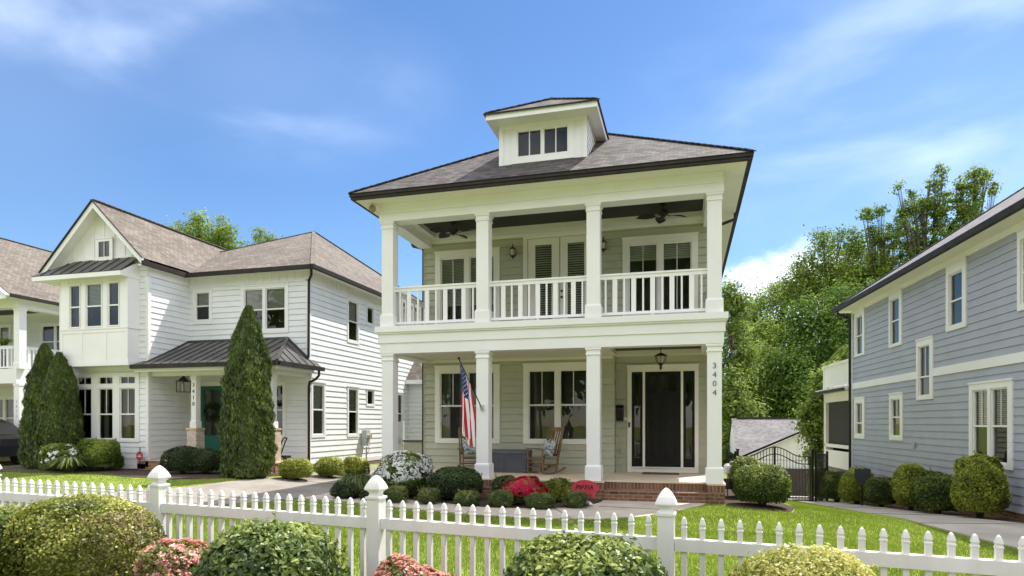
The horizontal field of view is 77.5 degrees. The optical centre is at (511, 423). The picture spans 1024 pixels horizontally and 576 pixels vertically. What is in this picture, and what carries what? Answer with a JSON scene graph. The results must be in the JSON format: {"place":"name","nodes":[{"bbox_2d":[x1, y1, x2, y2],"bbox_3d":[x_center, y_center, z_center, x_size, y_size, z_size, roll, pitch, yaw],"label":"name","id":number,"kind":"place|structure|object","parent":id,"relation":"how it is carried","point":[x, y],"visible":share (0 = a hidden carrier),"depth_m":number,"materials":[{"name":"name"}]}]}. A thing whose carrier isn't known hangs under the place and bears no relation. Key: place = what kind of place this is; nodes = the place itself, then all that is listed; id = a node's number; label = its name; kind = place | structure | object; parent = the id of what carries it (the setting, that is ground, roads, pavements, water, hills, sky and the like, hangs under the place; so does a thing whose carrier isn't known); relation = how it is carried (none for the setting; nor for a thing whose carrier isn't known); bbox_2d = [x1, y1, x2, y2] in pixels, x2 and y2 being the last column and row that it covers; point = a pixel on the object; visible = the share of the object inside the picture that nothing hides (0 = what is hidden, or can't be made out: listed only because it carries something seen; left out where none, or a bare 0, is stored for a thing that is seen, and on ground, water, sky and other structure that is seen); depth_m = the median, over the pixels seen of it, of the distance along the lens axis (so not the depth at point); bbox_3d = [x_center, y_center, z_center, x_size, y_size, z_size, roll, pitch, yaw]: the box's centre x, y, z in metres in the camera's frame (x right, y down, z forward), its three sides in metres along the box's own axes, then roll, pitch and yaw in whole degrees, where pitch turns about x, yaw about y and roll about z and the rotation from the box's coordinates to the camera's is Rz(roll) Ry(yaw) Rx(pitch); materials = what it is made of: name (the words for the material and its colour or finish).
{"place":"outdoors","nodes":[
{"label":"outdoors","id":0,"kind":"place"},
{"bbox_2d":[2,465,377,507],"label":"driveway","id":1,"kind":"structure","parent":0,"point":[283,488],"depth_m":16.02,"materials":[{"name":"concrete"}]},
{"bbox_2d":[277,458,312,479],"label":"shrub","id":2,"kind":"object","parent":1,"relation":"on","point":[296,469],"visible":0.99,"depth_m":17.93,"materials":[{"name":"green plant"}]},
{"bbox_2d":[313,456,345,477],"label":"shrub","id":3,"kind":"object","parent":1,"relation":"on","point":[328,466],"visible":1,"depth_m":19.14,"materials":[{"name":"green plant"}]},
{"bbox_2d":[343,455,370,475],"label":"shrub","id":4,"kind":"object","parent":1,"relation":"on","point":[356,464],"visible":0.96,"depth_m":20.02,"materials":[{"name":"green plant"}]},
{"bbox_2d":[457,427,475,466],"bbox_3d":[-1.056,0.681,16.843,0.685,1.172,0.913,0,0,-15],"label":"rocking chair","id":5,"kind":"object","parent":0,"point":[461,449],"visible":0.31,"depth_m":16.97,"materials":[{"name":"brown wood"}]},
{"bbox_2d":[304,493,704,519],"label":"path","id":6,"kind":"structure","parent":0,"point":[615,506],"depth_m":12.46,"materials":[{"name":"concrete"}]},
{"bbox_2d":[334,472,370,496],"bbox_3d":[-3.592,1.391,14.691,1.141,0.618,1.134,0,0,15],"label":"liriope","id":7,"kind":"object","parent":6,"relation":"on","point":[361,480],"visible":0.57,"depth_m":14.47,"materials":[{"name":"green plant"}]},
{"bbox_2d":[0,461,1017,575],"bbox_3d":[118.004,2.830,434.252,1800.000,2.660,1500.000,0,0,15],"label":"ground","id":8,"kind":"structure","parent":0,"point":[114,482],"depth_m":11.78,"materials":[{"name":"green plant"}]},
{"bbox_2d":[0,420,19,464],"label":"parked car","id":9,"kind":"object","parent":8,"relation":"on","point":[9,439],"visible":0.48,"depth_m":25.04,"materials":[{"name":"black paint"}]},
{"bbox_2d":[0,237,58,460],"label":"house","id":10,"kind":"structure","parent":8,"relation":"on","point":[29,317],"depth_m":27.72,"materials":[{"name":"white paint"}]},
{"bbox_2d":[0,324,10,368],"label":"window","id":11,"kind":"structure","parent":10,"relation":"in","point":[5,329],"depth_m":29.68,"materials":[{"name":"white paint"}]},
{"bbox_2d":[0,396,13,423],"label":"window","id":12,"kind":"structure","parent":10,"relation":"in","point":[6,402],"depth_m":29.72,"materials":[{"name":"white paint"}]},
{"bbox_2d":[39,322,58,356],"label":"window","id":13,"kind":"structure","parent":10,"relation":"in","point":[49,332],"depth_m":29.00,"materials":[{"name":"white paint"}]},
{"bbox_2d":[0,460,380,479],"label":"planting bed","id":14,"kind":"object","parent":8,"relation":"on","point":[136,473],"visible":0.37,"depth_m":19.32,"materials":[{"name":"brown soil"}]},
{"bbox_2d":[17,343,52,468],"bbox_3d":[-15.590,-0.544,21.296,1.444,4.317,1.459,0,0,15],"label":"arborvitae","id":15,"kind":"object","parent":14,"relation":"on","point":[35,377],"visible":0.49,"depth_m":20.80,"materials":[{"name":"green plant"}]},
{"bbox_2d":[32,351,84,470],"bbox_3d":[-14.658,-0.363,20.680,1.425,3.968,1.442,0,0,15],"label":"arborvitae","id":16,"kind":"object","parent":14,"relation":"on","point":[59,417],"visible":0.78,"depth_m":20.34,"materials":[{"name":"green plant"}]},
{"bbox_2d":[38,442,84,470],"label":"shrub","id":17,"kind":"object","parent":14,"relation":"on","point":[63,449],"visible":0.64,"depth_m":19.59,"materials":[{"name":"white plant"}]},
{"bbox_2d":[43,454,93,472],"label":"iris clump","id":18,"kind":"object","parent":14,"relation":"on","point":[67,464],"visible":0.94,"depth_m":19.12,"materials":[{"name":"green plant"}]},
{"bbox_2d":[75,438,124,470],"bbox_3d":[-13.041,0.978,20.144,1.701,1.159,1.275,0,0,15],"label":"shrub","id":19,"kind":"object","parent":14,"relation":"on","point":[101,453],"visible":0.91,"depth_m":19.79,"materials":[{"name":"green plant"}]},
{"bbox_2d":[160,445,197,473],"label":"shrub","id":20,"kind":"object","parent":14,"relation":"on","point":[177,458],"visible":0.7,"depth_m":18.58,"materials":[{"name":"green plant"}]},
{"bbox_2d":[188,447,221,473],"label":"shrub","id":21,"kind":"object","parent":14,"relation":"on","point":[205,460],"visible":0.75,"depth_m":18.57,"materials":[{"name":"green plant"}]},
{"bbox_2d":[215,305,277,477],"bbox_3d":[-7.505,-0.858,18.024,1.779,4.994,1.597,0,0,15],"label":"arborvitae","id":22,"kind":"object","parent":14,"relation":"on","point":[248,445],"visible":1,"depth_m":17.48,"materials":[{"name":"green plant"}]},
{"bbox_2d":[157,207,249,249],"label":"tall tree","id":23,"kind":"object","parent":8,"relation":"on","point":[221,236],"visible":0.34,"depth_m":61.23,"materials":[{"name":"green plant"}]},
{"bbox_2d":[31,199,421,472],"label":"house","id":24,"kind":"structure","parent":8,"relation":"on","point":[150,311],"depth_m":21.28,"materials":[{"name":"white wood"}]},
{"bbox_2d":[67,284,80,328],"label":"window","id":25,"kind":"structure","parent":24,"relation":"in","point":[74,290],"depth_m":20.83,"materials":[{"name":"white paint"}]},
{"bbox_2d":[84,282,102,327],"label":"window","id":26,"kind":"structure","parent":24,"relation":"in","point":[93,291],"depth_m":20.68,"materials":[{"name":"white paint"}]},
{"bbox_2d":[95,236,112,260],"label":"window","id":27,"kind":"structure","parent":24,"relation":"in","point":[103,245],"depth_m":20.94,"materials":[{"name":"white paint"}]},
{"bbox_2d":[74,372,139,441],"bbox_3d":[-13.241,-0.526,21.287,2.710,2.252,0.760,0,0,15],"label":"window","id":28,"kind":"structure","parent":24,"relation":"in","point":[110,402],"depth_m":21.04,"materials":[{"name":"white paint"}]},
{"bbox_2d":[106,281,119,326],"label":"window","id":29,"kind":"structure","parent":24,"relation":"in","point":[113,287],"depth_m":20.48,"materials":[{"name":"white paint"}]},
{"bbox_2d":[192,288,212,324],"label":"window","id":30,"kind":"structure","parent":24,"relation":"in","point":[201,297],"depth_m":22.14,"materials":[{"name":"white paint"}]},
{"bbox_2d":[201,386,222,451],"bbox_3d":[-10.234,-0.050,22.211,1.000,2.500,0.500,0,0,15],"label":"door","id":31,"kind":"structure","parent":24,"relation":"in","point":[212,441],"depth_m":22.07,"materials":[{"name":"teal paint"}]},
{"bbox_2d":[240,282,288,333],"bbox_3d":[-8.222,-3.846,21.739,1.880,1.652,0.755,0,0,15],"label":"window","id":32,"kind":"structure","parent":24,"relation":"in","point":[270,304],"depth_m":21.48,"materials":[{"name":"white paint"}]},
{"bbox_2d":[277,381,285,438],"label":"window","id":33,"kind":"structure","parent":24,"relation":"in","point":[281,386],"depth_m":21.24,"materials":[{"name":"white paint"}]},
{"bbox_2d":[311,381,326,437],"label":"window","id":34,"kind":"structure","parent":24,"relation":"in","point":[318,389],"depth_m":21.84,"materials":[{"name":"white paint"}]},
{"bbox_2d":[346,385,359,436],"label":"window","id":35,"kind":"structure","parent":24,"relation":"in","point":[352,423],"depth_m":24.06,"materials":[{"name":"white paint"}]},
{"bbox_2d":[346,296,359,344],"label":"window","id":36,"kind":"structure","parent":24,"relation":"in","point":[352,304],"depth_m":24.09,"materials":[{"name":"white paint"}]},
{"bbox_2d":[243,227,282,245],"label":"tall tree","id":37,"kind":"object","parent":8,"relation":"on","point":[257,236],"visible":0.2,"depth_m":69.72,"materials":[{"name":"green plant"}]},
{"bbox_2d":[329,480,361,497],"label":"shrub","id":38,"kind":"object","parent":8,"relation":"on","point":[342,489],"visible":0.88,"depth_m":14.19,"materials":[{"name":"green plant"}]},
{"bbox_2d":[383,480,408,502],"bbox_3d":[-2.471,1.461,13.587,0.606,0.586,0.605,0,0,15],"label":"liriope","id":39,"kind":"object","parent":8,"relation":"on","point":[397,493],"visible":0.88,"depth_m":13.44,"materials":[{"name":"green plant"}]},
{"bbox_2d":[414,486,441,503],"bbox_3d":[-1.751,1.522,13.370,0.667,0.461,0.543,0,0,15],"label":"liriope","id":40,"kind":"object","parent":8,"relation":"on","point":[427,495],"visible":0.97,"depth_m":13.22,"materials":[{"name":"green plant"}]},
{"bbox_2d":[406,493,602,507],"bbox_3d":[-1.502,1.732,15.119,7.227,0.135,2.794,0,0,39],"label":"planting bed","id":41,"kind":"object","parent":8,"relation":"on","point":[484,501],"visible":0.16,"depth_m":13.44,"materials":[{"name":"brown soil"}]},
{"bbox_2d":[370,450,434,493],"bbox_3d":[-2.539,1.177,14.538,1.543,1.158,1.321,0,0,15],"label":"azalea","id":42,"kind":"object","parent":41,"relation":"on","point":[410,471],"visible":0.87,"depth_m":14.12,"materials":[{"name":"white plant"}]},
{"bbox_2d":[425,465,483,499],"bbox_3d":[-1.216,1.335,13.976,1.236,0.844,1.095,0,0,15],"label":"shrub","id":43,"kind":"object","parent":41,"relation":"on","point":[449,481],"visible":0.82,"depth_m":13.66,"materials":[{"name":"green plant"}]},
{"bbox_2d":[453,487,486,506],"bbox_3d":[-0.894,1.522,13.018,0.675,0.464,0.648,0,0,15],"label":"liriope","id":44,"kind":"object","parent":41,"relation":"on","point":[468,497],"visible":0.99,"depth_m":12.90,"materials":[{"name":"green plant"}]},
{"bbox_2d":[487,482,514,506],"bbox_3d":[-0.213,1.469,12.856,0.615,0.568,0.623,0,0,15],"label":"liriope","id":45,"kind":"object","parent":41,"relation":"on","point":[503,498],"visible":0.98,"depth_m":12.68,"materials":[{"name":"green plant"}]},
{"bbox_2d":[500,475,547,505],"bbox_3d":[0.260,1.395,13.207,1.033,0.720,0.893,0,0,15],"label":"azalea","id":46,"kind":"object","parent":41,"relation":"on","point":[522,486],"visible":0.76,"depth_m":12.93,"materials":[{"name":"red plant"}]},
{"bbox_2d":[524,486,556,509],"bbox_3d":[0.604,1.480,12.607,0.769,0.548,0.617,0,0,15],"label":"liriope","id":47,"kind":"object","parent":41,"relation":"on","point":[539,500],"visible":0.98,"depth_m":12.44,"materials":[{"name":"green plant"}]},
{"bbox_2d":[540,477,572,501],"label":"shrub","id":48,"kind":"object","parent":41,"relation":"on","point":[559,486],"visible":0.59,"depth_m":13.41,"materials":[{"name":"green plant"}]},
{"bbox_2d":[562,487,589,507],"bbox_3d":[1.264,1.499,12.763,0.607,0.508,0.660,0,0,15],"label":"liriope","id":49,"kind":"object","parent":41,"relation":"on","point":[575,499],"visible":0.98,"depth_m":12.62,"materials":[{"name":"green plant"}]},
{"bbox_2d":[571,480,598,496],"bbox_3d":[1.526,1.492,13.415,0.600,0.615,0.031,0,0,15],"label":"yard sign","id":50,"kind":"object","parent":41,"relation":"on","point":[591,487],"visible":0.92,"depth_m":13.40,"materials":[{"name":"red plastic"}]},
{"bbox_2d":[0,465,1023,575],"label":"picket fence","id":51,"kind":"object","parent":8,"relation":"on","point":[375,522],"visible":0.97,"depth_m":5.22,"materials":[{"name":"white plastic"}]},
{"bbox_2d":[348,97,756,504],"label":"house","id":52,"kind":"structure","parent":8,"relation":"on","point":[560,319],"depth_m":15.44,"materials":[{"name":"white paint"}]},
{"bbox_2d":[430,221,471,238],"bbox_3d":[-1.482,-5.000,16.418,1.185,0.330,1.127,0,0,31],"label":"ceiling fan","id":53,"kind":"object","parent":52,"relation":"hanging from","point":[452,229],"visible":0.99,"depth_m":16.30,"materials":[{"name":"brown metal"}]},
{"bbox_2d":[434,247,499,323],"bbox_3d":[-1.146,-3.748,17.848,1.898,2.057,0.755,0,0,15],"label":"window","id":54,"kind":"structure","parent":52,"relation":"in","point":[451,266],"depth_m":17.68,"materials":[{"name":"beige paint"}]},
{"bbox_2d":[434,364,500,443],"bbox_3d":[-1.147,-0.532,17.848,1.905,2.150,0.755,0,0,15],"label":"window","id":55,"kind":"structure","parent":52,"relation":"in","point":[448,384],"depth_m":17.74,"materials":[{"name":"beige paint"}]},
{"bbox_2d":[458,357,484,448],"bbox_3d":[-0.846,-0.425,14.134,0.206,1.970,1.460,0,0,17],"label":"flag","id":56,"kind":"object","parent":52,"relation":"attached to","point":[468,421],"visible":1,"depth_m":13.82,"materials":[{"name":"multicoloured fabric"}]},
{"bbox_2d":[492,449,532,472],"bbox_3d":[-0.047,0.973,16.684,1.100,0.575,0.545,0,0,15],"label":"deck box","id":57,"kind":"object","parent":52,"relation":"on","point":[509,460],"visible":0.92,"depth_m":16.46,"materials":[{"name":"plastic"}]},
{"bbox_2d":[528,237,559,319],"bbox_3d":[0.857,-3.628,17.024,0.855,2.595,0.135,0,0,15],"label":"door","id":58,"kind":"structure","parent":52,"relation":"in","point":[543,253],"depth_m":17.03,"materials":[{"name":"beige paint"}]},
{"bbox_2d":[523,427,565,473],"bbox_3d":[0.819,0.681,16.175,0.913,1.172,0.685,0,0,-37],"label":"rocking chair","id":59,"kind":"object","parent":52,"relation":"on","point":[549,434],"visible":0.91,"depth_m":16.19,"materials":[{"name":"brown wood"}]},
{"bbox_2d":[522,362,585,443],"bbox_3d":[1.295,-0.532,17.184,1.903,2.150,0.755,0,0,15],"label":"window","id":60,"kind":"structure","parent":52,"relation":"in","point":[554,394],"depth_m":17.42,"materials":[{"name":"beige paint"}]},
{"bbox_2d":[560,235,585,318],"bbox_3d":[1.695,-3.628,16.772,0.855,2.595,0.180,0,0,15],"label":"door","id":61,"kind":"structure","parent":52,"relation":"in","point":[577,244],"depth_m":16.81,"materials":[{"name":"beige paint"}]},
{"bbox_2d":[622,232,698,315],"bbox_3d":[3.832,-3.748,16.495,1.895,2.057,0.755,0,0,15],"label":"window","id":62,"kind":"structure","parent":52,"relation":"in","point":[676,251],"depth_m":16.37,"materials":[{"name":"beige paint"}]},
{"bbox_2d":[636,203,686,223],"bbox_3d":[3.601,-5.000,15.008,1.127,0.330,1.185,0,0,-13],"label":"ceiling fan","id":63,"kind":"object","parent":52,"relation":"hanging from","point":[660,212],"visible":1,"depth_m":14.99,"materials":[{"name":"brown metal"}]},
{"bbox_2d":[645,371,680,466],"bbox_3d":[3.962,-0.110,16.724,0.886,2.460,0.545,0,0,15],"label":"door","id":64,"kind":"structure","parent":52,"relation":"in","point":[662,389],"depth_m":16.53,"materials":[{"name":"black paint"}]},
{"bbox_2d":[722,271,779,466],"bbox_3d":[14.194,-2.392,40.098,4.499,13.962,5.917,0,0,38],"label":"maple tree","id":65,"kind":"object","parent":8,"relation":"on","point":[737,361],"visible":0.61,"depth_m":39.60,"materials":[{"name":"green plant"}]},
{"bbox_2d":[725,489,794,511],"bbox_3d":[5.519,1.821,14.455,1.430,0.266,3.978,0,0,15],"label":"planting bed","id":66,"kind":"object","parent":8,"relation":"on","point":[731,500],"visible":0.37,"depth_m":13.34,"materials":[{"name":"brown soil"}]},
{"bbox_2d":[728,455,760,493],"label":"shrub","id":67,"kind":"object","parent":66,"relation":"on","point":[738,462],"visible":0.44,"depth_m":14.46,"materials":[{"name":"green plant"}]},
{"bbox_2d":[732,463,792,505],"bbox_3d":[5.171,1.289,13.195,1.198,0.965,1.099,0,0,15],"label":"shrub","id":68,"kind":"object","parent":66,"relation":"on","point":[764,483],"visible":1,"depth_m":12.86,"materials":[{"name":"green plant"}]},
{"bbox_2d":[727,311,794,430],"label":"tall tree","id":69,"kind":"object","parent":8,"relation":"on","point":[766,336],"visible":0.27,"depth_m":50.61,"materials":[{"name":"green plant"}]},
{"bbox_2d":[725,272,815,394],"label":"sycamore tree","id":70,"kind":"object","parent":8,"relation":"on","point":[769,308],"visible":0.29,"depth_m":61.46,"materials":[{"name":"green plant"}]},
{"bbox_2d":[728,417,816,495],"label":"garage","id":71,"kind":"structure","parent":8,"relation":"on","point":[748,436],"depth_m":34.49,"materials":[{"name":"white"}]},
{"bbox_2d":[784,468,814,495],"bbox_3d":[15.415,3.185,32.510,6.300,1.730,0.070,0,0,15],"label":"garage door","id":72,"kind":"structure","parent":71,"relation":"in","point":[799,478],"depth_m":32.66,"materials":[{"name":"brown wood"}]},
{"bbox_2d":[736,446,813,501],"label":"iron gate","id":73,"kind":"structure","parent":8,"relation":"on","point":[811,477],"depth_m":23.26,"materials":[{"name":"black metal"}]},
{"bbox_2d":[782,356,828,473],"bbox_3d":[13.810,0.375,29.135,2.643,6.866,2.202,0,0,39],"label":"dogwood tree","id":74,"kind":"object","parent":8,"relation":"on","point":[811,427],"visible":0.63,"depth_m":28.82,"materials":[{"name":"green plant"}]},
{"bbox_2d":[815,450,827,501],"bbox_3d":[11.654,2.005,24.000,0.070,2.070,1.634,0,0,40],"label":"iron fence","id":75,"kind":"object","parent":8,"relation":"on","point":[825,464],"visible":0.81,"depth_m":23.71,"materials":[{"name":"black metal"}]},
{"bbox_2d":[750,262,894,416],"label":"oak tree","id":76,"kind":"object","parent":8,"relation":"on","point":[787,382],"visible":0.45,"depth_m":48.22,"materials":[{"name":"green plant"}]},
{"bbox_2d":[765,222,896,348],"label":"tulip tree","id":77,"kind":"object","parent":8,"relation":"on","point":[807,279],"visible":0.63,"depth_m":57.43,"materials":[{"name":"green plant"}]},
{"bbox_2d":[819,471,849,501],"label":"shrub","id":78,"kind":"object","parent":8,"relation":"on","point":[830,487],"visible":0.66,"depth_m":23.19,"materials":[{"name":"green plant"}]},
{"bbox_2d":[837,466,874,504],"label":"shrub","id":79,"kind":"object","parent":8,"relation":"on","point":[851,487],"visible":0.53,"depth_m":21.14,"materials":[{"name":"green plant"}]},
{"bbox_2d":[855,468,870,505],"bbox_3d":[10.997,2.054,20.010,0.500,1.297,0.040,0,0,0],"label":"shield sign","id":80,"kind":"object","parent":8,"relation":"on","point":[862,476],"visible":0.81,"depth_m":19.99,"materials":[{"name":"grey metal"}]},
{"bbox_2d":[855,202,925,281],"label":"vine covered tree","id":81,"kind":"object","parent":8,"relation":"on","point":[877,238],"visible":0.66,"depth_m":55.76,"materials":[{"name":"green plant"}]},
{"bbox_2d":[813,187,1023,519],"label":"house","id":82,"kind":"structure","parent":8,"relation":"on","point":[932,366],"depth_m":17.19,"materials":[{"name":"blue wood"}]},
{"bbox_2d":[853,396,865,438],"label":"window","id":83,"kind":"structure","parent":82,"relation":"in","point":[859,402],"depth_m":23.73,"materials":[{"name":"white paint"}]},
{"bbox_2d":[854,307,865,356],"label":"window","id":84,"kind":"structure","parent":82,"relation":"in","point":[859,315],"depth_m":23.74,"materials":[{"name":"white paint"}]},
{"bbox_2d":[888,288,902,347],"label":"window","id":85,"kind":"structure","parent":82,"relation":"in","point":[895,302],"depth_m":20.51,"materials":[{"name":"white paint"}]},
{"bbox_2d":[888,392,903,440],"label":"window","id":86,"kind":"structure","parent":82,"relation":"in","point":[896,399],"depth_m":20.44,"materials":[{"name":"white paint"}]},
{"bbox_2d":[915,335,934,399],"bbox_3d":[12.050,-1.556,18.036,0.765,1.752,1.080,0,0,11],"label":"window","id":87,"kind":"structure","parent":82,"relation":"in","point":[924,346],"depth_m":18.45,"materials":[{"name":"white paint"}]},
{"bbox_2d":[945,256,967,331],"bbox_3d":[11.701,-3.281,16.255,0.765,1.742,1.070,0,0,11],"label":"window","id":88,"kind":"structure","parent":82,"relation":"in","point":[956,271],"depth_m":16.64,"materials":[{"name":"white paint"}]},
{"bbox_2d":[967,378,1022,469],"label":"window","id":89,"kind":"structure","parent":82,"relation":"in","point":[991,409],"depth_m":14.70,"materials":[{"name":"white paint"}]},
{"bbox_2d":[1015,226,1023,311],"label":"window","id":90,"kind":"structure","parent":82,"relation":"in","point":[1020,232],"depth_m":13.57,"materials":[{"name":"white paint"}]},
{"bbox_2d":[888,161,960,260],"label":"vine covered tree","id":91,"kind":"object","parent":8,"relation":"on","point":[938,214],"visible":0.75,"depth_m":55.86,"materials":[{"name":"green plant"}]},
{"bbox_2d":[851,503,1023,522],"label":"planting bed","id":92,"kind":"object","parent":8,"relation":"on","point":[974,516],"visible":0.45,"depth_m":15.63,"materials":[{"name":"brown soil"}]},
{"bbox_2d":[863,476,896,506],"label":"shrub","id":93,"kind":"object","parent":92,"relation":"on","point":[878,491],"visible":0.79,"depth_m":19.14,"materials":[{"name":"green plant"}]},
{"bbox_2d":[890,462,924,510],"bbox_3d":[10.824,1.752,17.312,0.964,1.401,0.854,0,0,15],"label":"shrub","id":94,"kind":"object","parent":92,"relation":"on","point":[904,476],"visible":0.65,"depth_m":17.15,"materials":[{"name":"green plant"}]},
{"bbox_2d":[909,467,958,513],"bbox_3d":[10.519,1.700,15.736,1.172,1.237,1.101,0,0,15],"label":"shrub","id":95,"kind":"object","parent":92,"relation":"on","point":[931,488],"visible":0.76,"depth_m":15.50,"materials":[{"name":"green plant"}]},
{"bbox_2d":[949,450,1011,518],"bbox_3d":[10.179,1.366,13.896,1.116,1.581,0.973,0,0,15],"label":"shrub","id":96,"kind":"object","parent":92,"relation":"on","point":[979,480],"visible":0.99,"depth_m":13.61,"materials":[{"name":"green plant"}]},
{"bbox_2d":[939,163,1002,234],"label":"vine covered tree","id":97,"kind":"object","parent":8,"relation":"on","point":[966,212],"visible":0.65,"depth_m":54.71,"materials":[{"name":"green plant"}]},
{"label":"planting bed","id":98,"kind":"structure","parent":8,"relation":"on","visible":0},
{"bbox_2d":[0,502,40,575],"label":"shrub","id":99,"kind":"object","parent":98,"relation":"on","point":[5,516],"visible":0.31,"depth_m":5.49,"materials":[{"name":"green plant"}]},
{"bbox_2d":[0,490,166,575],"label":"shrub","id":100,"kind":"object","parent":98,"relation":"on","point":[82,534],"visible":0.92,"depth_m":5.37,"materials":[{"name":"green plant"}]},
{"bbox_2d":[133,537,217,575],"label":"azalea","id":101,"kind":"object","parent":98,"relation":"on","point":[173,562],"visible":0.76,"depth_m":5.12,"materials":[{"name":"pink plant"}]},
{"bbox_2d":[185,509,350,575],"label":"shrub","id":102,"kind":"object","parent":98,"relation":"on","point":[272,547],"visible":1,"depth_m":4.72,"materials":[{"name":"green plant"}]},
{"bbox_2d":[372,552,454,575],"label":"azalea","id":103,"kind":"object","parent":98,"relation":"on","point":[411,565],"visible":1,"depth_m":4.60,"materials":[{"name":"pink plant"}]},
{"bbox_2d":[503,520,668,575],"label":"shrub","id":104,"kind":"object","parent":98,"relation":"on","point":[613,556],"visible":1,"depth_m":4.02,"materials":[{"name":"green plant"}]},
{"bbox_2d":[726,541,876,575],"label":"shrub","id":105,"kind":"object","parent":98,"relation":"on","point":[764,564],"visible":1,"depth_m":3.64,"materials":[{"name":"yellow plant"}]},
{"bbox_2d":[0,0,1023,381],"label":"sky","id":106,"kind":"structure","parent":0,"point":[267,114],"materials":[{"name":"blue"}]},
{"bbox_2d":[798,501,1023,548],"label":"driveway","id":107,"kind":"structure","parent":0,"point":[1011,533],"depth_m":12.43,"materials":[{"name":"concrete"}]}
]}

